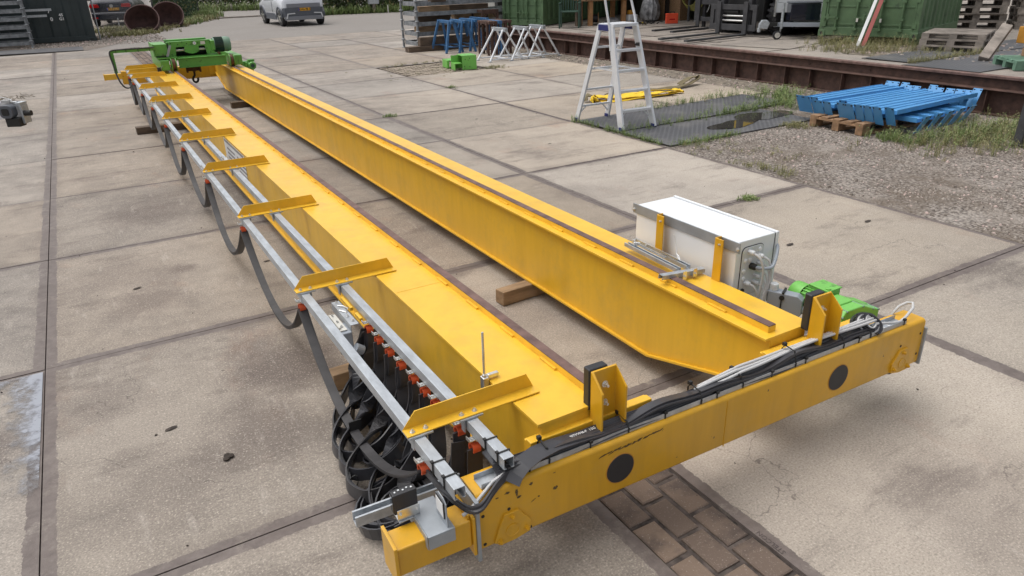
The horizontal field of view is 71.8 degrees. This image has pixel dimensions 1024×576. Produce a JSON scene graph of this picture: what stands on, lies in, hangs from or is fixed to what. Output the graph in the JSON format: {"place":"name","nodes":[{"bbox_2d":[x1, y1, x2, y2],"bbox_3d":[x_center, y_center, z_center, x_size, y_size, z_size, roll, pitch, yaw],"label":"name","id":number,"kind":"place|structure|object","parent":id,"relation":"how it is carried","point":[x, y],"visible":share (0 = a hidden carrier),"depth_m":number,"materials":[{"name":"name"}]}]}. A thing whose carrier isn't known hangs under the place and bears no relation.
{"place":"outdoors","nodes":[
{"label":"outdoors","id":0,"kind":"place"},
{"bbox_2d":[0,10,216,55],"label":"gravel verge","id":1,"kind":"structure","parent":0,"point":[85,48],"depth_m":24.52,"materials":[{"name":"grey gravel"}]},
{"bbox_2d":[0,0,34,47],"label":"frame rack","id":2,"kind":"object","parent":1,"relation":"on","point":[28,33],"visible":0.99,"depth_m":23.38,"materials":[{"name":"metal"}]},
{"bbox_2d":[0,46,82,54],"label":"kerb","id":3,"kind":"object","parent":1,"relation":"on","point":[44,50],"visible":1,"depth_m":22.31,"materials":[{"name":"grey concrete"}]},
{"bbox_2d":[0,0,96,43],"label":"shipping container","id":4,"kind":"object","parent":1,"relation":"on","point":[76,24],"visible":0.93,"depth_m":25.09,"materials":[{"name":"metal"}]},
{"bbox_2d":[20,33,165,49],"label":"gravel","id":5,"kind":"structure","parent":1,"relation":"on","point":[115,41],"depth_m":25.15,"materials":[{"name":"gravel"}]},
{"bbox_2d":[89,0,143,25],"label":"parked car","id":6,"kind":"object","parent":1,"relation":"on","point":[111,15],"visible":0.49,"depth_m":33.36,"materials":[{"name":"paint"}]},
{"bbox_2d":[90,0,147,39],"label":"wire fence","id":7,"kind":"object","parent":1,"relation":"on","point":[103,4],"visible":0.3,"depth_m":27.49,"materials":[{"name":"metal"}]},
{"bbox_2d":[124,4,159,30],"bbox_3d":[-15.437,-11.126,29.527,1.337,1.295,1.219,-15,27,-27],"label":"pipe","id":8,"kind":"object","parent":1,"relation":"on","point":[142,16],"visible":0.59,"depth_m":29.75,"materials":[{"name":"brown metal"}]},
{"bbox_2d":[94,13,219,39],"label":"verge weeds","id":9,"kind":"object","parent":1,"relation":"on","point":[126,31],"visible":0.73,"depth_m":29.44,"materials":[{"name":"green plant"}]},
{"bbox_2d":[153,1,183,27],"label":"pipe","id":10,"kind":"object","parent":1,"relation":"on","point":[169,12],"visible":0.6,"depth_m":32.17,"materials":[{"name":"brown metal"}]},
{"bbox_2d":[149,0,199,17],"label":"hedge","id":11,"kind":"object","parent":1,"relation":"on","point":[188,7],"visible":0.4,"depth_m":37.55,"materials":[{"name":"green plant"}]},
{"bbox_2d":[183,0,412,24],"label":"verge weeds","id":12,"kind":"object","parent":1,"relation":"on","point":[245,7],"visible":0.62,"depth_m":38.68,"materials":[{"name":"green plant"}]},
{"bbox_2d":[0,0,420,56],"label":"asphalt road","id":13,"kind":"structure","parent":0,"point":[243,28],"depth_m":29.80,"materials":[{"name":"grey asphalt"}]},
{"bbox_2d":[259,0,324,25],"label":"parked car","id":14,"kind":"object","parent":13,"relation":"on","point":[283,12],"visible":1,"depth_m":30.35,"materials":[{"name":"white paint"}]},
{"bbox_2d":[40,47,801,575],"bbox_3d":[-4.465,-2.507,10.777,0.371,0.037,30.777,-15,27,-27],"label":"brick paving","id":15,"kind":"structure","parent":0,"point":[665,547],"depth_m":2.76,"materials":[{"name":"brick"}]},
{"bbox_2d":[379,62,481,76],"bbox_3d":[-1.812,-4.952,16.034,1.866,0.038,1.761,-15,27,-27],"label":"cobbled patch","id":16,"kind":"object","parent":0,"point":[413,70],"visible":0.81,"depth_m":15.86,"materials":[{"name":"grey stone"}]},
{"bbox_2d":[442,53,476,70],"bbox_3d":[-1.191,-5.116,15.941,0.550,0.300,0.852,-10,26,-18],"label":"green bracket","id":17,"kind":"object","parent":16,"relation":"on","point":[466,61],"visible":1,"depth_m":15.68,"materials":[{"name":"paint"}]},
{"bbox_2d":[0,25,1023,575],"bbox_3d":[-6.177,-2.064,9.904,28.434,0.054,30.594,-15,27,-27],"label":"concrete slabs","id":18,"kind":"structure","parent":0,"point":[894,475],"depth_m":4.18,"materials":[{"name":"grey concrete"}]},
{"bbox_2d":[0,97,32,126],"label":"limit switch stand","id":19,"kind":"object","parent":18,"relation":"on","point":[16,113],"visible":1,"depth_m":4.96,"materials":[{"name":"metal"}]},
{"bbox_2d":[0,372,42,491],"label":"edge puddle","id":20,"kind":"object","parent":18,"relation":"on","point":[31,411],"visible":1,"depth_m":3.63,"materials":[{"name":"liquid"}]},
{"bbox_2d":[135,121,186,134],"bbox_3d":[-4.842,-2.367,10.315,1.150,0.096,0.160,-15,27,-27],"label":"support timber","id":21,"kind":"object","parent":18,"relation":"on","point":[146,129],"visible":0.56,"depth_m":10.10,"materials":[{"name":"brown wood"}]},
{"bbox_2d":[179,0,260,9],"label":"hedge","id":22,"kind":"object","parent":18,"relation":"on","point":[223,1],"visible":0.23,"depth_m":46.60,"materials":[{"name":"green plant"}]},
{"bbox_2d":[329,363,348,390],"bbox_3d":[-0.547,0.372,3.976,0.975,0.096,0.100,-16,28,-29],"label":"support timber","id":23,"kind":"object","parent":18,"relation":"on","point":[340,375],"visible":0.1,"depth_m":3.73,"materials":[{"name":"brown wood"}]},
{"bbox_2d":[322,0,414,13],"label":"hedge","id":24,"kind":"object","parent":18,"relation":"on","point":[341,3],"visible":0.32,"depth_m":38.86,"materials":[{"name":"green plant"}]},
{"bbox_2d":[405,42,468,52],"bbox_3d":[-2.068,-6.700,19.703,1.854,0.140,0.253,-15,27,-27],"label":"timber baulk","id":25,"kind":"object","parent":18,"relation":"on","point":[410,49],"visible":0.81,"depth_m":19.43,"materials":[{"name":"brown wood"}]},
{"bbox_2d":[417,34,474,45],"bbox_3d":[-1.829,-6.934,19.767,1.684,0.218,0.191,-15,27,-27],"label":"timber baulk","id":26,"kind":"object","parent":25,"relation":"on","point":[425,41],"visible":0.66,"depth_m":19.59,"materials":[{"name":"brown wood"}]},
{"bbox_2d":[432,19,463,53],"bbox_3d":[-1.771,-6.798,19.105,0.534,0.806,1.043,-14,27,-25],"label":"trestle","id":27,"kind":"object","parent":18,"relation":"on","point":[442,22],"visible":1,"depth_m":18.88,"materials":[{"name":"blue paint"}]},
{"bbox_2d":[398,0,502,47],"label":"frame rack","id":28,"kind":"object","parent":18,"relation":"on","point":[416,23],"visible":0.48,"depth_m":19.93,"materials":[{"name":"metal"}]},
{"bbox_2d":[449,3,487,9],"bbox_3d":[-1.325,-8.101,20.398,1.314,0.155,0.293,-15,27,-27],"label":"timber baulk","id":29,"kind":"object","parent":28,"relation":"on","point":[468,6],"visible":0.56,"depth_m":20.29,"materials":[{"name":"brown wood"}]},
{"bbox_2d":[444,19,476,52],"bbox_3d":[-1.427,-6.841,19.181,0.534,0.806,1.043,-14,27,-25],"label":"trestle","id":30,"kind":"object","parent":18,"relation":"on","point":[459,44],"visible":0.91,"depth_m":18.87,"materials":[{"name":"blue paint"}]},
{"bbox_2d":[477,20,492,55],"bbox_3d":[-0.683,-6.418,18.160,0.160,0.817,0.720,-13,27,-23],"label":"trestle","id":31,"kind":"object","parent":18,"relation":"on","point":[483,22],"visible":0.91,"depth_m":18.06,"materials":[{"name":"brown metal"}]},
{"bbox_2d":[476,27,524,62],"bbox_3d":[-0.292,-5.891,17.070,1.040,0.740,0.670,-16,28,-29],"label":"pipe trestle","id":32,"kind":"object","parent":18,"relation":"on","point":[497,29],"visible":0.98,"depth_m":17.02,"materials":[{"name":"metal"}]},
{"bbox_2d":[103,59,927,575],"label":"bridge crane","id":33,"kind":"object","parent":18,"relation":"on","point":[551,431],"visible":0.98,"depth_m":3.42,"materials":[{"name":"yellow paint"}]},
{"bbox_2d":[109,36,242,88],"bbox_3d":[-5.942,-4.006,12.468,2.035,0.737,1.497,-15,27,-27],"label":"hoist trolley","id":34,"kind":"object","parent":33,"relation":"on","point":[194,55],"visible":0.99,"depth_m":12.11,"materials":[{"name":"green metal"}]},
{"bbox_2d":[127,75,429,477],"bbox_3d":[-3.452,-1.350,7.401,0.073,0.453,12.458,-15,27,-27],"label":"festoon cable","id":35,"kind":"object","parent":33,"relation":"hanging from","point":[374,459],"visible":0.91,"depth_m":4.32,"materials":[{"name":"rubber"}]},
{"bbox_2d":[328,296,365,354],"bbox_3d":[-0.825,0.193,3.483,0.130,0.162,0.374,-15,27,-27],"label":"cable carrier","id":36,"kind":"object","parent":33,"relation":"attached to","point":[344,315],"visible":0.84,"depth_m":3.42,"materials":[{"name":"metal"}]},
{"bbox_2d":[352,473,459,526],"bbox_3d":[-0.362,0.748,2.509,0.404,0.040,0.042,-14,27,-25],"label":"cross channel","id":37,"kind":"object","parent":33,"relation":"attached to","point":[370,513],"visible":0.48,"depth_m":2.46,"materials":[{"name":"metal"}]},
{"bbox_2d":[332,320,483,540],"bbox_3d":[-0.550,0.583,2.995,0.472,0.503,1.225,-15,27,-27],"label":"bunched cable","id":38,"kind":"object","parent":33,"relation":"hanging from","point":[407,389],"visible":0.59,"depth_m":3.01,"materials":[{"name":"rubber"}]},
{"bbox_2d":[389,484,455,549],"bbox_3d":[-0.292,0.727,2.287,0.159,0.157,0.180,-15,27,-27],"label":"sensor bracket","id":39,"kind":"object","parent":33,"relation":"attached to","point":[428,516],"visible":0.98,"depth_m":2.28,"materials":[{"name":"grey metal"}]},
{"bbox_2d":[480,332,498,387],"bbox_3d":[-0.088,0.293,2.741,0.072,0.290,0.030,-15,27,-27],"label":"rod clamp","id":40,"kind":"object","parent":33,"relation":"attached to","point":[484,378],"visible":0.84,"depth_m":2.74,"materials":[{"name":"metal"}]},
{"bbox_2d":[624,242,680,270],"bbox_3d":[0.743,-0.169,3.775,0.030,0.021,0.440,-14,27,-25],"label":"strut channel","id":41,"kind":"object","parent":33,"relation":"on","point":[655,258],"visible":0.98,"depth_m":3.75,"materials":[{"name":"metal"}]},
{"bbox_2d":[658,267,704,279],"bbox_3d":[0.865,-0.072,3.574,0.283,0.046,0.068,-15,27,-27],"label":"strut crosspiece","id":42,"kind":"object","parent":33,"relation":"on","point":[685,273],"visible":0.98,"depth_m":3.56,"materials":[{"name":"metal"}]},
{"bbox_2d":[496,280,544,305],"bbox_3d":[0.236,-0.034,4.827,0.767,0.096,0.095,-17,28,-30],"label":"support timber","id":43,"kind":"object","parent":18,"relation":"on","point":[515,292],"visible":0.45,"depth_m":4.66,"materials":[{"name":"brown wood"}]},
{"bbox_2d":[496,25,544,60],"bbox_3d":[0.220,-5.999,17.278,1.040,0.740,0.670,-16,28,-29],"label":"pipe trestle","id":44,"kind":"object","parent":18,"relation":"on","point":[519,28],"visible":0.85,"depth_m":17.25,"materials":[{"name":"metal"}]},
{"bbox_2d":[514,24,560,58],"bbox_3d":[0.627,-6.145,17.577,1.040,0.740,0.670,-16,28,-29],"label":"pipe trestle","id":45,"kind":"object","parent":18,"relation":"on","point":[535,26],"visible":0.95,"depth_m":17.57,"materials":[{"name":"metal"}]},
{"bbox_2d":[345,60,820,176],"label":"dry weeds","id":46,"kind":"object","parent":18,"relation":"on","point":[793,124],"visible":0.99,"depth_m":8.29,"materials":[{"name":"green plant"}]},
{"bbox_2d":[590,88,683,102],"bbox_3d":[2.069,-3.223,11.748,1.819,0.145,0.341,-12,26,-22],"label":"yellow sling","id":47,"kind":"object","parent":18,"relation":"on","point":[627,96],"visible":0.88,"depth_m":11.64,"materials":[{"name":"yellow fabric"}]},
{"bbox_2d":[584,75,700,100],"bbox_3d":[2.280,-3.477,12.243,2.802,0.156,0.388,-16,28,-29],"label":"olive sling","id":48,"kind":"object","parent":18,"relation":"on","point":[682,82],"visible":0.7,"depth_m":12.53,"materials":[{"name":"fabric"}]},
{"bbox_2d":[472,42,795,91],"bbox_3d":[1.754,-5.476,16.947,1.140,0.001,12.000,-15,27,-27],"label":"dirt strip","id":49,"kind":"object","parent":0,"point":[716,82],"visible":0.2,"depth_m":14.25,"materials":[{"name":"soil"}]},
{"bbox_2d":[475,44,826,99],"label":"gravel","id":50,"kind":"structure","parent":49,"relation":"on","point":[713,75],"depth_m":13.97,"materials":[{"name":"grey gravel"}]},
{"bbox_2d":[669,0,687,20],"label":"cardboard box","id":51,"kind":"object","parent":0,"point":[679,7],"visible":0.54,"depth_m":20.65,"materials":[{"name":"brown cardboard"}]},
{"bbox_2d":[477,0,1023,76],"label":"raised platform","id":52,"kind":"structure","parent":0,"point":[797,31],"depth_m":15.99,"materials":[{"name":"concrete"}]},
{"bbox_2d":[502,0,617,25],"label":"shipping container","id":53,"kind":"object","parent":52,"relation":"on","point":[528,12],"visible":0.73,"depth_m":20.35,"materials":[{"name":"green metal"}]},
{"bbox_2d":[502,0,522,21],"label":"door","id":54,"kind":"structure","parent":53,"relation":"in","point":[513,8],"depth_m":20.36,"materials":[{"name":"green paint"}]},
{"bbox_2d":[521,0,541,21],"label":"door","id":55,"kind":"structure","parent":53,"relation":"in","point":[531,8],"depth_m":20.04,"materials":[{"name":"green paint"}]},
{"bbox_2d":[558,0,580,28],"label":"garden chair","id":56,"kind":"object","parent":52,"relation":"on","point":[569,11],"visible":1,"depth_m":19.30,"materials":[{"name":"green plastic"}]},
{"bbox_2d":[572,0,626,25],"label":"workbench","id":57,"kind":"object","parent":52,"relation":"on","point":[612,11],"visible":0.72,"depth_m":19.78,"materials":[{"name":"brown wood"}]},
{"bbox_2d":[640,0,659,20],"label":"plastic bag","id":58,"kind":"object","parent":52,"relation":"on","point":[649,10],"visible":0.97,"depth_m":20.55,"materials":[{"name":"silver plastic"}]},
{"bbox_2d":[652,0,720,32],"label":"fork attachment","id":59,"kind":"object","parent":52,"relation":"on","point":[698,18],"visible":0.62,"depth_m":18.20,"materials":[{"name":"metal"}]},
{"bbox_2d":[658,0,794,41],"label":"forklift","id":60,"kind":"object","parent":52,"relation":"on","point":[743,16],"visible":0.81,"depth_m":15.69,"materials":[{"name":"metal"}]},
{"bbox_2d":[712,38,817,48],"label":"pale floor slab","id":61,"kind":"structure","parent":52,"relation":"on","point":[770,43],"depth_m":14.28,"materials":[{"name":"concrete"}]},
{"bbox_2d":[757,0,836,39],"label":"car trailer","id":62,"kind":"object","parent":52,"relation":"on","point":[803,13],"visible":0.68,"depth_m":14.74,"materials":[{"name":"white metal"}]},
{"bbox_2d":[828,37,1022,68],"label":"gravel bed","id":63,"kind":"object","parent":52,"relation":"on","point":[876,53],"visible":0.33,"depth_m":12.79,"materials":[{"name":"grey gravel"}]},
{"bbox_2d":[856,0,883,46],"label":"striped plank","id":64,"kind":"object","parent":63,"relation":"on","point":[873,20],"visible":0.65,"depth_m":13.27,"materials":[{"name":"white paint"}]},
{"bbox_2d":[796,32,998,63],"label":"weeds","id":65,"kind":"object","parent":63,"relation":"on","point":[869,44],"visible":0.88,"depth_m":12.70,"materials":[{"name":"green plant"}]},
{"bbox_2d":[902,38,919,44],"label":"support block","id":66,"kind":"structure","parent":63,"relation":"on","point":[915,42],"depth_m":13.29,"materials":[{"name":"paint"}]},
{"bbox_2d":[818,0,962,39],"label":"shipping container","id":67,"kind":"object","parent":66,"relation":"on","point":[906,18],"visible":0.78,"depth_m":13.66,"materials":[{"name":"green metal"}]},
{"bbox_2d":[822,0,871,30],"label":"door","id":68,"kind":"structure","parent":67,"relation":"in","point":[840,13],"depth_m":13.90,"materials":[{"name":"green paint"}]},
{"bbox_2d":[865,0,920,31],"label":"door","id":69,"kind":"structure","parent":67,"relation":"in","point":[901,14],"depth_m":13.31,"materials":[{"name":"green paint"}]},
{"bbox_2d":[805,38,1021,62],"bbox_3d":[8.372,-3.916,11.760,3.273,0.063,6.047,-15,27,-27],"label":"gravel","id":70,"kind":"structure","parent":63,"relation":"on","point":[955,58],"depth_m":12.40,"materials":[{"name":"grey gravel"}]},
{"bbox_2d":[864,39,1023,62],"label":"rubber mat","id":71,"kind":"object","parent":63,"relation":"on","point":[906,56],"visible":0.59,"depth_m":11.96,"materials":[{"name":"grey rubber"}]},
{"bbox_2d":[916,41,985,52],"bbox_3d":[7.822,-4.259,12.495,0.960,0.104,1.080,19,31,38],"label":"wooden pallet","id":72,"kind":"object","parent":63,"relation":"on","point":[931,47],"visible":0.41,"depth_m":12.29,"materials":[{"name":"grey wood"}]},
{"bbox_2d":[919,35,992,47],"bbox_3d":[7.828,-4.355,12.457,0.960,0.104,1.080,18,31,36],"label":"wooden pallet","id":73,"kind":"object","parent":72,"relation":"on","point":[977,44],"visible":0.61,"depth_m":12.20,"materials":[{"name":"grey wood"}]},
{"bbox_2d":[921,28,995,40],"bbox_3d":[7.834,-4.452,12.419,0.960,0.104,1.080,17,30,35],"label":"wooden pallet","id":74,"kind":"object","parent":73,"relation":"on","point":[981,34],"visible":0.98,"depth_m":12.26,"materials":[{"name":"grey wood"}]},
{"bbox_2d":[902,49,1021,72],"bbox_3d":[8.264,-3.739,11.416,4.586,0.023,1.150,-14,27,-26],"label":"rubber mat","id":75,"kind":"object","parent":63,"relation":"on","point":[968,64],"visible":0.72,"depth_m":10.75,"materials":[{"name":"grey rubber"}]},
{"bbox_2d":[978,23,1012,60],"bbox_3d":[7.497,-3.804,10.976,0.596,0.551,0.169,-16,28,-29],"label":"weathered plank","id":76,"kind":"object","parent":75,"relation":"on","point":[993,45],"visible":0.91,"depth_m":10.93,"materials":[{"name":"grey wood"}]},
{"bbox_2d":[992,55,1023,70],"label":"wooden pallet","id":77,"kind":"object","parent":63,"relation":"on","point":[1015,62],"visible":1,"depth_m":10.28,"materials":[{"name":"green paint"}]},
{"bbox_2d":[956,21,1004,28],"bbox_3d":[10.540,-6.089,16.324,1.200,0.154,0.802,7,26,18],"label":"wooden pallet","id":78,"kind":"object","parent":52,"relation":"on","point":[989,25],"visible":0.48,"depth_m":15.99,"materials":[{"name":"grey wood"}]},
{"bbox_2d":[958,14,1007,21],"bbox_3d":[10.571,-6.240,16.279,1.200,0.154,0.800,6,25,17],"label":"wooden pallet","id":79,"kind":"object","parent":78,"relation":"on","point":[977,18],"visible":0.5,"depth_m":15.96,"materials":[{"name":"grey wood"}]},
{"bbox_2d":[960,7,1007,13],"bbox_3d":[10.533,-6.371,16.196,1.200,0.154,0.802,7,26,19],"label":"wooden pallet","id":80,"kind":"object","parent":79,"relation":"on","point":[994,10],"visible":0.52,"depth_m":15.87,"materials":[{"name":"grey wood"}]},
{"bbox_2d":[961,0,1010,6],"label":"wooden pallet","id":81,"kind":"object","parent":80,"relation":"on","point":[996,3],"visible":0.62,"depth_m":15.83,"materials":[{"name":"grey wood"}]},
{"bbox_2d":[576,88,1023,243],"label":"gravel yard","id":82,"kind":"structure","parent":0,"point":[917,176],"depth_m":7.43,"materials":[{"name":"grey gravel"}]},
{"bbox_2d":[580,94,784,131],"bbox_3d":[2.619,-2.641,10.569,3.486,0.018,0.959,-16,28,-29],"label":"rubber mat","id":83,"kind":"object","parent":82,"relation":"on","point":[637,118],"visible":0.77,"depth_m":10.48,"materials":[{"name":"grey rubber"}]},
{"bbox_2d":[574,0,656,130],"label":"step ladder","id":84,"kind":"object","parent":83,"relation":"on","point":[615,66],"visible":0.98,"depth_m":9.39,"materials":[{"name":"metal"}]},
{"bbox_2d":[571,82,819,145],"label":"weeds","id":85,"kind":"object","parent":82,"relation":"on","point":[779,95],"visible":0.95,"depth_m":10.45,"materials":[{"name":"green plant"}]},
{"bbox_2d":[620,109,809,145],"bbox_3d":[2.803,-2.192,9.568,2.650,0.017,0.985,-15,27,-27],"label":"rubber mat","id":86,"kind":"object","parent":82,"relation":"on","point":[673,132],"visible":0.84,"depth_m":9.43,"materials":[{"name":"grey rubber"}]},
{"bbox_2d":[707,110,792,128],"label":"puddle","id":87,"kind":"object","parent":86,"relation":"on","point":[744,119],"visible":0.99,"depth_m":9.90,"materials":[{"name":"liquid"}]},
{"bbox_2d":[480,24,1023,118],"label":"runway beam","id":88,"kind":"structure","parent":82,"relation":"on","point":[1000,95],"depth_m":12.49,"materials":[{"name":"metal"}]},
{"bbox_2d":[809,110,922,135],"bbox_3d":[4.695,-2.233,9.385,1.200,0.144,0.802,-14,27,-25],"label":"wooden pallet","id":89,"kind":"object","parent":82,"relation":"on","point":[837,122],"visible":0.45,"depth_m":9.13,"materials":[{"name":"brown wood"}]},
{"bbox_2d":[814,85,913,113],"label":"blue frame beam","id":90,"kind":"structure","parent":89,"relation":"on","point":[819,106],"depth_m":9.75,"materials":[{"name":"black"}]},
{"bbox_2d":[822,85,920,114],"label":"blue frame beam","id":91,"kind":"structure","parent":89,"relation":"on","point":[828,106],"depth_m":9.43,"materials":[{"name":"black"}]},
{"bbox_2d":[823,107,931,133],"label":"blue frame beam","id":92,"kind":"structure","parent":89,"relation":"on","point":[909,118],"depth_m":8.75,"materials":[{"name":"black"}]},
{"bbox_2d":[802,81,899,112],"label":"blue frame beam","id":93,"kind":"structure","parent":92,"relation":"on","point":[807,103],"depth_m":9.91,"materials":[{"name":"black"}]},
{"bbox_2d":[836,86,935,117],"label":"blue frame beam","id":94,"kind":"structure","parent":89,"relation":"on","point":[841,109],"depth_m":9.40,"materials":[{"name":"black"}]},
{"bbox_2d":[832,109,942,129],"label":"blue frame beam","id":95,"kind":"structure","parent":89,"relation":"on","point":[924,115],"depth_m":8.87,"materials":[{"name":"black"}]},
{"bbox_2d":[796,81,891,111],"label":"blue frame beam","id":96,"kind":"structure","parent":95,"relation":"on","point":[800,101],"depth_m":9.96,"materials":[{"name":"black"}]},
{"bbox_2d":[839,85,938,102],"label":"blue frame beam","id":97,"kind":"structure","parent":89,"relation":"on","point":[857,100],"depth_m":9.75,"materials":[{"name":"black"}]},
{"bbox_2d":[844,87,943,119],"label":"blue frame beam","id":98,"kind":"structure","parent":89,"relation":"on","point":[849,110],"depth_m":9.26,"materials":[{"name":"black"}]},
{"bbox_2d":[854,88,954,121],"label":"blue frame beam","id":99,"kind":"structure","parent":89,"relation":"on","point":[859,111],"depth_m":9.21,"materials":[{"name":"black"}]},
{"bbox_2d":[863,89,964,121],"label":"blue frame beam","id":100,"kind":"structure","parent":89,"relation":"on","point":[868,112],"depth_m":9.16,"materials":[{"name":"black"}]},
{"bbox_2d":[872,89,972,124],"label":"blue frame beam","id":101,"kind":"structure","parent":89,"relation":"on","point":[878,112],"depth_m":8.93,"materials":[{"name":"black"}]},
{"bbox_2d":[915,109,954,126],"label":"blue frame beam","id":102,"kind":"structure","parent":89,"relation":"on","point":[945,118],"depth_m":9.00,"materials":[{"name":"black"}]},
{"bbox_2d":[810,82,909,112],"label":"blue frame beam","id":103,"kind":"structure","parent":102,"relation":"on","point":[903,85],"depth_m":9.88,"materials":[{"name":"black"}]},
{"bbox_2d":[841,104,1023,160],"bbox_3d":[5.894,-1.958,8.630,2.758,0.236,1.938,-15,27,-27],"label":"weeds","id":104,"kind":"object","parent":82,"relation":"on","point":[960,132],"visible":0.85,"depth_m":8.57,"materials":[{"name":"green plant"}]},
{"bbox_2d":[1007,104,1023,146],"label":"steel post","id":105,"kind":"object","parent":82,"relation":"on","point":[1019,134],"visible":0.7,"depth_m":8.13,"materials":[{"name":"grey metal"}]},
{"bbox_2d":[884,88,982,125],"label":"blue frame beam","id":106,"kind":"structure","parent":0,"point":[972,98],"depth_m":9.06,"materials":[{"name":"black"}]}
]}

